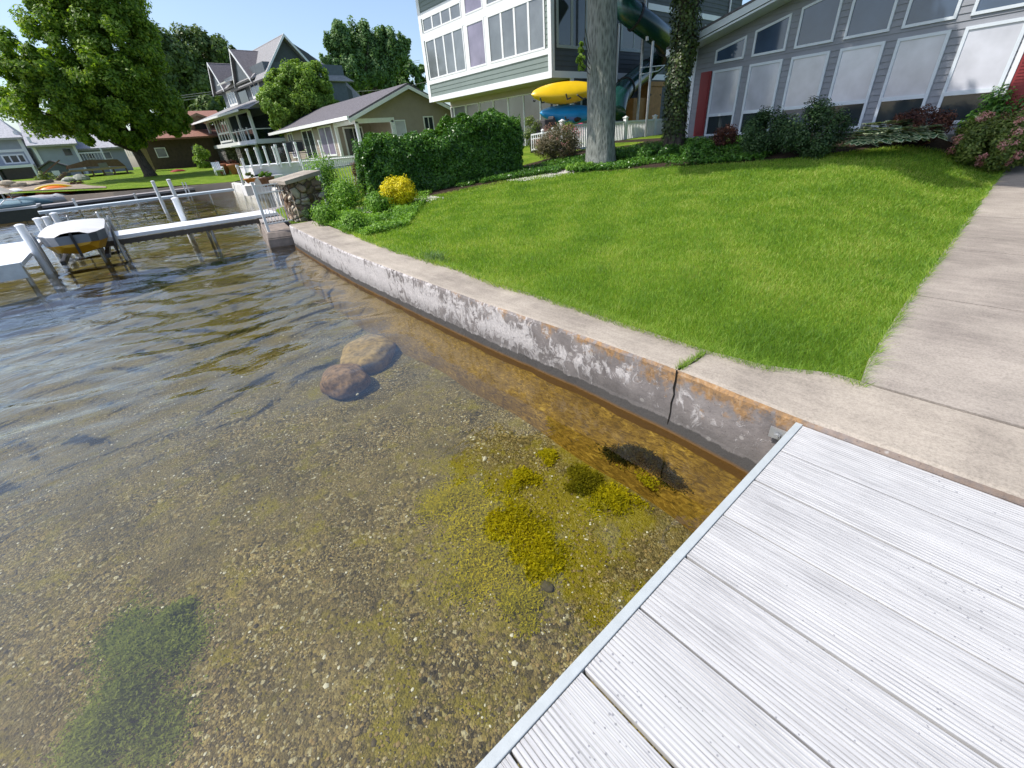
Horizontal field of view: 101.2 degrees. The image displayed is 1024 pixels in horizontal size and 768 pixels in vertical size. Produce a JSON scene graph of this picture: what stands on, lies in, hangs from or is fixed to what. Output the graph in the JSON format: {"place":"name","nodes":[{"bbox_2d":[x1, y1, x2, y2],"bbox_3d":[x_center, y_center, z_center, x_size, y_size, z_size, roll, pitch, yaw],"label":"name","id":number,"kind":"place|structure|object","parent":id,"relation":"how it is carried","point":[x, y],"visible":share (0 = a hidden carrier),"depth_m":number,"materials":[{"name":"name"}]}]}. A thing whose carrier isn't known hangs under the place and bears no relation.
{"place":"outdoors","nodes":[
{"label":"outdoors","id":0,"kind":"place"},
{"bbox_2d":[0,180,105,190],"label":"patio","id":1,"kind":"structure","parent":0,"point":[73,186],"depth_m":31.84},
{"bbox_2d":[6,164,243,193],"bbox_3d":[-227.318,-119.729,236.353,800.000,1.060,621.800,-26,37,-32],"label":"shore ground","id":2,"kind":"structure","parent":0,"point":[134,178],"depth_m":34.31,"materials":[{"name":"plant"}]},
{"bbox_2d":[0,119,44,180],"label":"grey town house","id":3,"kind":"structure","parent":2,"relation":"on","point":[19,159],"depth_m":44.12,"materials":[{"name":"blue"}]},
{"bbox_2d":[37,160,71,177],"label":"bush","id":4,"kind":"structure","parent":2,"relation":"on","point":[58,169],"depth_m":41.03,"materials":[{"name":"green plant"}]},
{"bbox_2d":[18,122,133,174],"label":"blue grey cottage","id":5,"kind":"structure","parent":2,"relation":"on","point":[70,151],"depth_m":45.38,"materials":[{"name":"wood"}]},
{"bbox_2d":[42,159,128,180],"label":"timber deck","id":6,"kind":"structure","parent":2,"relation":"on","point":[103,165],"depth_m":38.64,"materials":[{"name":"brown wood"}]},
{"bbox_2d":[0,0,193,176],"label":"maple tree","id":7,"kind":"object","parent":2,"relation":"on","point":[98,85],"visible":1,"depth_m":31.10,"materials":[{"name":"green plant"}]},
{"bbox_2d":[150,20,198,113],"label":"woodland tree","id":8,"kind":"object","parent":2,"relation":"on","point":[177,55],"visible":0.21,"depth_m":64.08,"materials":[{"name":"green plant"}]},
{"bbox_2d":[146,110,220,169],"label":"brown house","id":9,"kind":"structure","parent":2,"relation":"on","point":[166,151],"depth_m":45.16,"materials":[{"name":"red"}]},
{"bbox_2d":[168,21,235,108],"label":"woodland tree","id":10,"kind":"object","parent":2,"relation":"on","point":[202,45],"visible":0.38,"depth_m":66.63,"materials":[{"name":"green plant"}]},
{"bbox_2d":[192,144,213,168],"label":"yellow green bush","id":11,"kind":"object","parent":2,"relation":"on","point":[200,153],"visible":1,"depth_m":42.20,"materials":[{"name":"green plant"}]},
{"bbox_2d":[185,95,224,124],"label":"woodland tree","id":12,"kind":"object","parent":2,"relation":"on","point":[205,103],"visible":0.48,"depth_m":55.85,"materials":[{"name":"green plant"}]},
{"bbox_2d":[191,33,359,165],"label":"gabled lake house","id":13,"kind":"structure","parent":2,"relation":"on","point":[241,122],"depth_m":40.98,"materials":[{"name":"grey wood"}]},
{"bbox_2d":[213,118,232,142],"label":"window","id":14,"kind":"structure","parent":13,"relation":"in","point":[221,125],"depth_m":42.98,"materials":[{"name":"white paint"}]},
{"bbox_2d":[255,58,339,136],"bbox_3d":[-18.698,-24.172,37.631,7.242,8.153,4.580,-26,37,-32],"label":"young tree","id":15,"kind":"object","parent":2,"relation":"on","point":[282,103],"visible":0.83,"depth_m":35.77,"materials":[{"name":"green plant"}]},
{"bbox_2d":[318,15,411,95],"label":"woodland tree","id":16,"kind":"object","parent":2,"relation":"on","point":[365,57],"visible":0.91,"depth_m":55.70,"materials":[{"name":"green plant"}]},
{"bbox_2d":[394,59,426,90],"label":"woodland tree","id":17,"kind":"object","parent":2,"relation":"on","point":[412,69],"visible":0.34,"depth_m":63.62,"materials":[{"name":"green plant"}]},
{"bbox_2d":[0,186,282,212],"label":"lake water","id":18,"kind":"structure","parent":0,"point":[234,196],"depth_m":23.52,"materials":[{"name":"blue liquid"}]},
{"bbox_2d":[0,197,345,406],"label":"lake water","id":19,"kind":"structure","parent":0,"point":[128,206],"depth_m":10.29,"materials":[{"name":"liquid"}]},
{"bbox_2d":[0,199,45,223],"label":"pontoon boat","id":20,"kind":"object","parent":19,"relation":"on","point":[14,210],"visible":0.98,"depth_m":20.97,"materials":[{"name":"white paint"}]},
{"bbox_2d":[171,197,203,262],"bbox_3d":[-9.697,-4.377,12.761,0.172,2.366,0.172,-26,37,-32],"label":"dock pole","id":21,"kind":"object","parent":19,"relation":"in","point":[178,208],"visible":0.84,"depth_m":12.43,"materials":[{"name":"white plastic"}]},
{"bbox_2d":[0,191,692,767],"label":"lake bed","id":22,"kind":"object","parent":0,"point":[116,367],"visible":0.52,"depth_m":3.32,"materials":[{"name":"gravel"}]},
{"bbox_2d":[0,239,56,318],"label":"dock","id":23,"kind":"object","parent":22,"relation":"on","point":[15,257],"visible":0.67,"depth_m":8.95,"materials":[{"name":"white plastic"}]},
{"bbox_2d":[14,224,72,305],"bbox_3d":[-10.787,-2.536,9.839,0.172,2.294,0.172,-26,37,-32],"label":"dock pole","id":24,"kind":"object","parent":22,"relation":"on","point":[33,248],"visible":0.81,"depth_m":9.63,"materials":[{"name":"white plastic"}]},
{"bbox_2d":[29,215,141,302],"bbox_3d":[-11.040,-3.135,11.204,1.439,2.181,2.911,-26,37,-32],"label":"lift","id":25,"kind":"object","parent":22,"relation":"on","point":[65,259],"visible":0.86,"depth_m":10.46,"materials":[{"name":"metal"}]},
{"bbox_2d":[37,218,108,256],"bbox_3d":[-11.105,-3.811,10.790,1.219,0.635,3.520,-26,37,-32],"label":"covered boat","id":26,"kind":"object","parent":25,"relation":"on","point":[81,237],"visible":0.99,"depth_m":9.78,"materials":[{"name":"fabric"}]},
{"bbox_2d":[0,182,234,233],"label":"seawall","id":27,"kind":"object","parent":22,"relation":"on","point":[197,187],"visible":0.27,"depth_m":29.81,"materials":[{"name":"concrete"}]},
{"bbox_2d":[41,188,195,221],"bbox_3d":[-24.439,-11.010,26.710,1.300,1.700,8.151,14,35,29],"label":"dock","id":28,"kind":"object","parent":22,"relation":"on","point":[104,200],"visible":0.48,"depth_m":25.66,"materials":[{"name":"metal"}]},
{"bbox_2d":[28,577,229,767],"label":"waterweed","id":29,"kind":"object","parent":22,"relation":"on","point":[97,725],"visible":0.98,"depth_m":2.24,"materials":[{"name":"plant"}]},
{"bbox_2d":[38,188,233,227],"bbox_3d":[-20.527,-9.717,24.060,0.900,1.620,8.895,22,39,37],"label":"dock","id":30,"kind":"object","parent":22,"relation":"on","point":[125,202],"visible":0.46,"depth_m":22.87,"materials":[{"name":"metal"}]},
{"bbox_2d":[140,592,202,640],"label":"waterweed","id":31,"kind":"object","parent":22,"relation":"on","point":[174,609],"visible":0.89,"depth_m":2.66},
{"bbox_2d":[97,210,278,287],"bbox_3d":[-9.116,-3.868,12.456,4.400,1.720,1.320,-26,37,-32],"label":"dock","id":32,"kind":"object","parent":22,"relation":"on","point":[133,233],"visible":0.67,"depth_m":11.69,"materials":[{"name":"white plastic"}]},
{"bbox_2d":[232,181,282,209],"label":"seawall","id":33,"kind":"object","parent":22,"relation":"on","point":[236,186],"visible":0.11,"depth_m":25.81,"materials":[{"name":"concrete"}]},
{"bbox_2d":[261,222,295,269],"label":"concrete block","id":34,"kind":"structure","parent":22,"relation":"on","point":[278,235],"depth_m":10.82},
{"bbox_2d":[250,182,292,231],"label":"metal gate","id":35,"kind":"structure","parent":34,"relation":"on","point":[260,206],"depth_m":10.53,"materials":[{"name":"metal"}]},
{"bbox_2d":[0,319,671,767],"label":"pebbles","id":36,"kind":"object","parent":22,"relation":"on","point":[344,725],"visible":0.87,"depth_m":2.71,"materials":[{"name":"gravel"}]},
{"bbox_2d":[320,363,370,399],"bbox_3d":[-1.973,-0.038,4.949,0.540,0.376,0.574,-26,37,-32],"label":"rock","id":37,"kind":"object","parent":22,"relation":"on","point":[343,381],"visible":1,"depth_m":4.77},
{"bbox_2d":[340,334,395,374],"bbox_3d":[-1.910,-0.395,5.607,0.674,0.351,0.953,-1,30,6],"label":"rock","id":38,"kind":"object","parent":22,"relation":"on","point":[369,354],"visible":0.84,"depth_m":5.37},
{"bbox_2d":[408,473,497,528],"bbox_3d":[-0.460,0.868,3.323,0.776,0.089,0.485,-14,32,-16],"label":"waterweed","id":39,"kind":"object","parent":22,"relation":"on","point":[438,502],"visible":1,"depth_m":3.29,"materials":[{"name":"plant"}]},
{"bbox_2d":[423,490,562,617],"bbox_3d":[-0.128,1.075,2.892,1.016,0.157,1.004,-6,30,-3],"label":"waterweed","id":40,"kind":"object","parent":22,"relation":"on","point":[483,564],"visible":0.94,"depth_m":2.86,"materials":[{"name":"plant"}]},
{"bbox_2d":[491,579,547,642],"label":"waterweed","id":41,"kind":"object","parent":22,"relation":"on","point":[528,599],"visible":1,"depth_m":2.50,"materials":[{"name":"plant"}]},
{"bbox_2d":[499,465,544,497],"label":"waterweed","id":42,"kind":"object","parent":22,"relation":"on","point":[525,475],"visible":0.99,"depth_m":3.36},
{"bbox_2d":[497,513,577,589],"bbox_3d":[0.189,1.091,2.825,0.520,0.097,0.652,4,31,14],"label":"waterweed","id":43,"kind":"object","parent":22,"relation":"on","point":[554,552],"visible":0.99,"depth_m":2.74,"materials":[{"name":"plant"}]},
{"bbox_2d":[534,447,560,467],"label":"waterweed","id":44,"kind":"object","parent":22,"relation":"on","point":[547,454],"visible":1,"depth_m":3.58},
{"bbox_2d":[561,447,614,497],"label":"waterweed","id":45,"kind":"object","parent":22,"relation":"on","point":[586,482],"visible":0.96,"depth_m":3.29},
{"bbox_2d":[574,464,661,521],"bbox_3d":[0.783,0.787,3.059,0.651,0.254,0.442,5,32,15],"label":"waterweed","id":46,"kind":"object","parent":22,"relation":"on","point":[619,498],"visible":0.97,"depth_m":3.09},
{"bbox_2d":[595,442,703,494],"bbox_3d":[0.997,0.582,3.133,0.280,0.138,0.868,-26,37,-32],"label":"waterweed","id":47,"kind":"object","parent":22,"relation":"on","point":[633,453],"visible":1,"depth_m":3.13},
{"bbox_2d":[285,221,1023,532],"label":"seawall","id":48,"kind":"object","parent":22,"relation":"on","point":[577,384],"visible":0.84,"depth_m":3.36,"materials":[{"name":"concrete"}]},
{"bbox_2d":[475,422,1023,767],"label":"dock","id":49,"kind":"object","parent":48,"relation":"attached to","point":[804,597],"visible":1,"depth_m":1.40,"materials":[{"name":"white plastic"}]},
{"bbox_2d":[0,0,749,166],"label":"sky","id":50,"kind":"structure","parent":0,"point":[246,24],"materials":[{"name":"blue"}]},
{"bbox_2d":[237,133,1009,386],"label":"lawn","id":51,"kind":"structure","parent":0,"point":[528,157],"depth_m":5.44,"materials":[{"name":"plant"}]},
{"bbox_2d":[235,140,353,195],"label":"white deck","id":52,"kind":"structure","parent":51,"relation":"on","point":[277,169],"depth_m":22.84,"materials":[{"name":"paint"}]},
{"bbox_2d":[269,170,325,222],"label":"fieldstone pier","id":53,"kind":"structure","parent":51,"relation":"on","point":[301,190],"depth_m":10.75,"materials":[{"name":"stone"}]},
{"bbox_2d":[299,147,343,207],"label":"weed clump","id":54,"kind":"object","parent":51,"relation":"on","point":[326,176],"visible":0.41,"depth_m":11.76,"materials":[{"name":"green plant"}]},
{"bbox_2d":[308,200,339,225],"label":"weed clump","id":55,"kind":"object","parent":51,"relation":"on","point":[323,214],"visible":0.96,"depth_m":9.72,"materials":[{"name":"green plant"}]},
{"bbox_2d":[321,172,366,212],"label":"weed clump","id":56,"kind":"object","parent":51,"relation":"on","point":[346,196],"visible":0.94,"depth_m":10.78,"materials":[{"name":"green plant"}]},
{"bbox_2d":[335,208,369,234],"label":"weed clump","id":57,"kind":"object","parent":51,"relation":"on","point":[351,219],"visible":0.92,"depth_m":8.51,"materials":[{"name":"green plant"}]},
{"bbox_2d":[268,83,450,161],"bbox_3d":[-12.152,-19.930,33.276,8.690,4.360,17.840,-26,37,-32],"label":"tan bungalow","id":58,"kind":"object","parent":51,"relation":"on","point":[336,128],"visible":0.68,"depth_m":28.17,"materials":[{"name":"grey"}]},
{"bbox_2d":[301,128,318,158],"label":"window","id":59,"kind":"structure","parent":58,"relation":"in","point":[307,135],"depth_m":32.05,"materials":[{"name":"white paint"}]},
{"bbox_2d":[317,125,337,155],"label":"window","id":60,"kind":"structure","parent":58,"relation":"in","point":[325,132],"depth_m":29.46,"materials":[{"name":"glass"}]},
{"bbox_2d":[342,126,363,156],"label":"window","id":61,"kind":"structure","parent":58,"relation":"in","point":[349,133],"depth_m":28.76,"materials":[{"name":"white paint"}]},
{"bbox_2d":[308,189,433,235],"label":"weeds","id":62,"kind":"object","parent":51,"relation":"on","point":[374,226],"visible":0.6,"depth_m":9.41,"materials":[{"name":"green plant"}]},
{"bbox_2d":[364,189,393,212],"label":"weed clump","id":63,"kind":"object","parent":51,"relation":"on","point":[376,201],"visible":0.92,"depth_m":10.26,"materials":[{"name":"green plant"}]},
{"bbox_2d":[378,174,418,206],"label":"golden shrub","id":64,"kind":"object","parent":51,"relation":"on","point":[399,190],"visible":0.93,"depth_m":10.56,"materials":[{"name":"yellow plant"}]},
{"bbox_2d":[351,107,524,199],"bbox_3d":[-2.146,-7.011,12.792,5.213,2.246,1.742,-16,32,-19],"label":"hedge","id":65,"kind":"object","parent":51,"relation":"on","point":[441,156],"visible":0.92,"depth_m":12.35,"materials":[{"name":"green plant"}]},
{"bbox_2d":[532,121,582,159],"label":"weigela shrub","id":66,"kind":"object","parent":51,"relation":"on","point":[549,143],"visible":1,"depth_m":14.12,"materials":[{"name":"pink plant"}]},
{"bbox_2d":[532,94,585,120],"bbox_3d":[1.926,-10.223,16.691,2.196,2.087,1.254,-26,37,-32],"label":"kayak rack","id":67,"kind":"object","parent":51,"relation":"on","point":[551,105],"visible":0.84,"depth_m":16.06,"materials":[{"name":"metal"}]},
{"bbox_2d":[531,81,586,104],"bbox_3d":[2.073,-11.377,16.445,2.722,0.761,0.755,-8,30,-6],"label":"kayak","id":68,"kind":"object","parent":67,"relation":"on","point":[554,93],"visible":0.83,"depth_m":16.21,"materials":[{"name":"yellow plastic"}]},
{"bbox_2d":[540,104,586,123],"bbox_3d":[2.304,-10.815,16.879,2.423,0.687,0.827,-6,30,-3],"label":"kayak","id":69,"kind":"object","parent":67,"relation":"on","point":[574,114],"visible":0.73,"depth_m":16.60,"materials":[{"name":"blue plastic"}]},
{"bbox_2d":[415,0,742,145],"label":"tall house","id":70,"kind":"structure","parent":51,"relation":"on","point":[508,57],"depth_m":19.15,"materials":[{"name":"white plastic"}]},
{"bbox_2d":[422,1,461,32],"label":"window","id":71,"kind":"structure","parent":70,"relation":"in","point":[450,13],"depth_m":20.24,"materials":[{"name":"white glass"}]},
{"bbox_2d":[425,26,466,79],"bbox_3d":[-3.331,-16.468,21.068,0.065,1.670,3.380,-26,37,-32],"label":"window","id":72,"kind":"structure","parent":70,"relation":"in","point":[446,56],"depth_m":20.96,"materials":[{"name":"white glass"}]},
{"bbox_2d":[466,18,486,68],"bbox_3d":[-1.618,-15.561,19.291,0.065,1.670,1.320,-26,37,-32],"label":"window","id":73,"kind":"structure","parent":70,"relation":"in","point":[475,33],"depth_m":19.27,"materials":[{"name":"white glass"}]},
{"bbox_2d":[508,95,524,145],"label":"window","id":74,"kind":"structure","parent":70,"relation":"in","point":[515,103],"depth_m":20.47,"materials":[{"name":"grey glass"}]},
{"bbox_2d":[487,0,545,63],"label":"window","id":75,"kind":"structure","parent":70,"relation":"in","point":[518,29],"depth_m":17.38,"materials":[{"name":"white glass"}]},
{"bbox_2d":[523,93,539,145],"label":"window","id":76,"kind":"structure","parent":70,"relation":"in","point":[531,108],"depth_m":19.83,"materials":[{"name":"white glass"}]},
{"bbox_2d":[556,0,586,49],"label":"window","id":77,"kind":"structure","parent":70,"relation":"in","point":[571,15],"depth_m":16.69,"materials":[{"name":"grey glass"}]},
{"bbox_2d":[620,24,641,52],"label":"window","id":78,"kind":"structure","parent":70,"relation":"in","point":[629,41],"depth_m":18.94,"materials":[{"name":"grey glass"}]},
{"bbox_2d":[559,114,662,149],"bbox_3d":[4.297,-10.172,17.148,6.690,1.267,0.180,-26,37,-32],"label":"white fence","id":79,"kind":"object","parent":51,"relation":"on","point":[624,124],"visible":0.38,"depth_m":17.47,"materials":[{"name":"paint"}]},
{"bbox_2d":[615,0,675,136],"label":"tube slide","id":80,"kind":"object","parent":51,"relation":"on","point":[643,21],"visible":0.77,"depth_m":16.71,"materials":[{"name":"green plastic"}]},
{"bbox_2d":[626,81,664,133],"bbox_3d":[6.502,-13.212,20.747,2.202,2.718,0.610,-26,37,-32],"label":"wooden cabinet","id":81,"kind":"object","parent":51,"relation":"on","point":[654,100],"visible":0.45,"depth_m":20.30,"materials":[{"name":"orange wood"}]},
{"bbox_2d":[354,133,954,208],"bbox_3d":[3.528,-5.348,10.436,11.450,1.009,11.600,-26,37,-32],"label":"mulch bed","id":82,"kind":"object","parent":51,"relation":"on","point":[943,144],"visible":0.16,"depth_m":10.11,"materials":[{"name":"soil"}]},
{"bbox_2d":[575,0,616,162],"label":"shade tree","id":83,"kind":"object","parent":82,"relation":"on","point":[601,36],"visible":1,"depth_m":11.34,"materials":[{"name":"grey plant"}]},
{"bbox_2d":[455,134,780,186],"bbox_3d":[3.521,-6.811,12.653,9.546,0.837,4.672,7,32,19],"label":"groundcover","id":84,"kind":"object","parent":82,"relation":"on","point":[548,165],"visible":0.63,"depth_m":11.83,"materials":[{"name":"green plant"}]},
{"bbox_2d":[633,140,679,158],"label":"groundcover","id":85,"kind":"object","parent":82,"relation":"on","point":[648,150],"visible":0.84,"depth_m":11.92,"materials":[{"name":"green plant"}]},
{"bbox_2d":[661,0,704,146],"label":"ivy clad tree","id":86,"kind":"object","parent":82,"relation":"on","point":[684,43],"visible":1,"depth_m":12.39,"materials":[{"name":"green plant"}]},
{"bbox_2d":[679,140,718,158],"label":"groundcover","id":87,"kind":"object","parent":82,"relation":"on","point":[701,147],"visible":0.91,"depth_m":11.04,"materials":[{"name":"green plant"}]},
{"bbox_2d":[710,124,739,147],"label":"burgundy shrub","id":88,"kind":"object","parent":82,"relation":"on","point":[720,137],"visible":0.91,"depth_m":11.41,"materials":[{"name":"red plant"}]},
{"bbox_2d":[739,105,791,157],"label":"dark shrub","id":89,"kind":"object","parent":82,"relation":"on","point":[754,128],"visible":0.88,"depth_m":9.87,"materials":[{"name":"green plant"}]},
{"bbox_2d":[775,95,859,159],"bbox_3d":[6.711,-5.581,9.171,1.293,1.227,1.459,-26,37,-32],"label":"dark shrub","id":90,"kind":"object","parent":82,"relation":"on","point":[805,141],"visible":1,"depth_m":9.01,"materials":[{"name":"green plant"}]},
{"bbox_2d":[840,130,879,145],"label":"hosta","id":91,"kind":"object","parent":82,"relation":"on","point":[861,139],"visible":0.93,"depth_m":8.44,"materials":[{"name":"green plant"}]},
{"bbox_2d":[886,103,958,144],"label":"burgundy shrub","id":92,"kind":"object","parent":82,"relation":"on","point":[917,116],"visible":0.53,"depth_m":8.69,"materials":[{"name":"red plant"}]},
{"bbox_2d":[945,107,1023,173],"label":"spirea shrub","id":93,"kind":"object","parent":82,"relation":"on","point":[989,131],"visible":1,"depth_m":8.09,"materials":[{"name":"green plant"}]},
{"bbox_2d":[953,82,1023,166],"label":"green shrub","id":94,"kind":"object","parent":82,"relation":"on","point":[993,105],"visible":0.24,"depth_m":8.51,"materials":[{"name":"green plant"}]},
{"bbox_2d":[666,0,1023,142],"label":"grey cottage","id":95,"kind":"structure","parent":51,"relation":"on","point":[868,61],"depth_m":10.15,"materials":[{"name":"wood"}]},
{"bbox_2d":[704,66,742,135],"bbox_3d":[6.452,-8.612,12.907,0.135,1.720,0.917,-24,36,-30],"label":"window","id":96,"kind":"structure","parent":95,"relation":"in","point":[725,84],"depth_m":12.84,"materials":[{"name":"white glass"}]},
{"bbox_2d":[714,35,747,63],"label":"window","id":97,"kind":"structure","parent":95,"relation":"in","point":[735,50],"depth_m":12.22,"materials":[{"name":"blue glass"}]},
{"bbox_2d":[738,59,782,134],"bbox_3d":[7.093,-8.174,12.075,0.135,1.720,0.917,-24,36,-30],"label":"window","id":98,"kind":"structure","parent":95,"relation":"in","point":[763,78],"depth_m":11.95,"materials":[{"name":"white glass"}]},
{"bbox_2d":[751,12,792,56],"bbox_3d":[6.998,-9.397,11.359,0.133,0.781,0.917,-24,36,-30],"label":"window","id":99,"kind":"structure","parent":95,"relation":"in","point":[773,37],"depth_m":11.34,"materials":[{"name":"blue glass"}]},
{"bbox_2d":[780,51,830,126],"bbox_3d":[7.735,-7.737,11.243,0.135,1.720,0.917,-24,36,-30],"label":"window","id":100,"kind":"structure","parent":95,"relation":"in","point":[806,73],"depth_m":11.12,"materials":[{"name":"white glass"}]},
{"bbox_2d":[794,0,843,48],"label":"window","id":101,"kind":"structure","parent":95,"relation":"in","point":[818,22],"depth_m":10.49,"materials":[{"name":"grey glass"}]},
{"bbox_2d":[828,41,885,128],"bbox_3d":[8.376,-7.299,10.411,0.135,1.720,0.917,-24,36,-30],"label":"window","id":102,"kind":"structure","parent":95,"relation":"in","point":[856,69],"depth_m":10.30,"materials":[{"name":"white glass"}]},
{"bbox_2d":[843,0,898,39],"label":"window","id":103,"kind":"structure","parent":95,"relation":"in","point":[866,17],"depth_m":9.73,"materials":[{"name":"grey glass"}]},
{"bbox_2d":[871,29,951,126],"bbox_3d":[9.017,-6.862,9.579,0.135,1.720,0.917,-24,36,-30],"label":"window","id":104,"kind":"structure","parent":95,"relation":"in","point":[915,62],"depth_m":9.49,"materials":[{"name":"white glass"}]},
{"bbox_2d":[901,0,962,28],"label":"window","id":105,"kind":"structure","parent":95,"relation":"in","point":[919,12],"depth_m":8.98,"materials":[{"name":"grey glass"}]},
{"bbox_2d":[932,17,1023,123],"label":"window","id":106,"kind":"structure","parent":95,"relation":"in","point":[986,52],"depth_m":8.66,"materials":[{"name":"white glass"}]},
{"bbox_2d":[970,0,1023,15],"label":"window","id":107,"kind":"structure","parent":95,"relation":"in","point":[980,6],"depth_m":8.30,"materials":[{"name":"white glass"}]},
{"bbox_2d":[861,164,1023,428],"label":"sidewalk","id":108,"kind":"structure","parent":0,"point":[957,344],"depth_m":3.21,"materials":[{"name":"concrete"}]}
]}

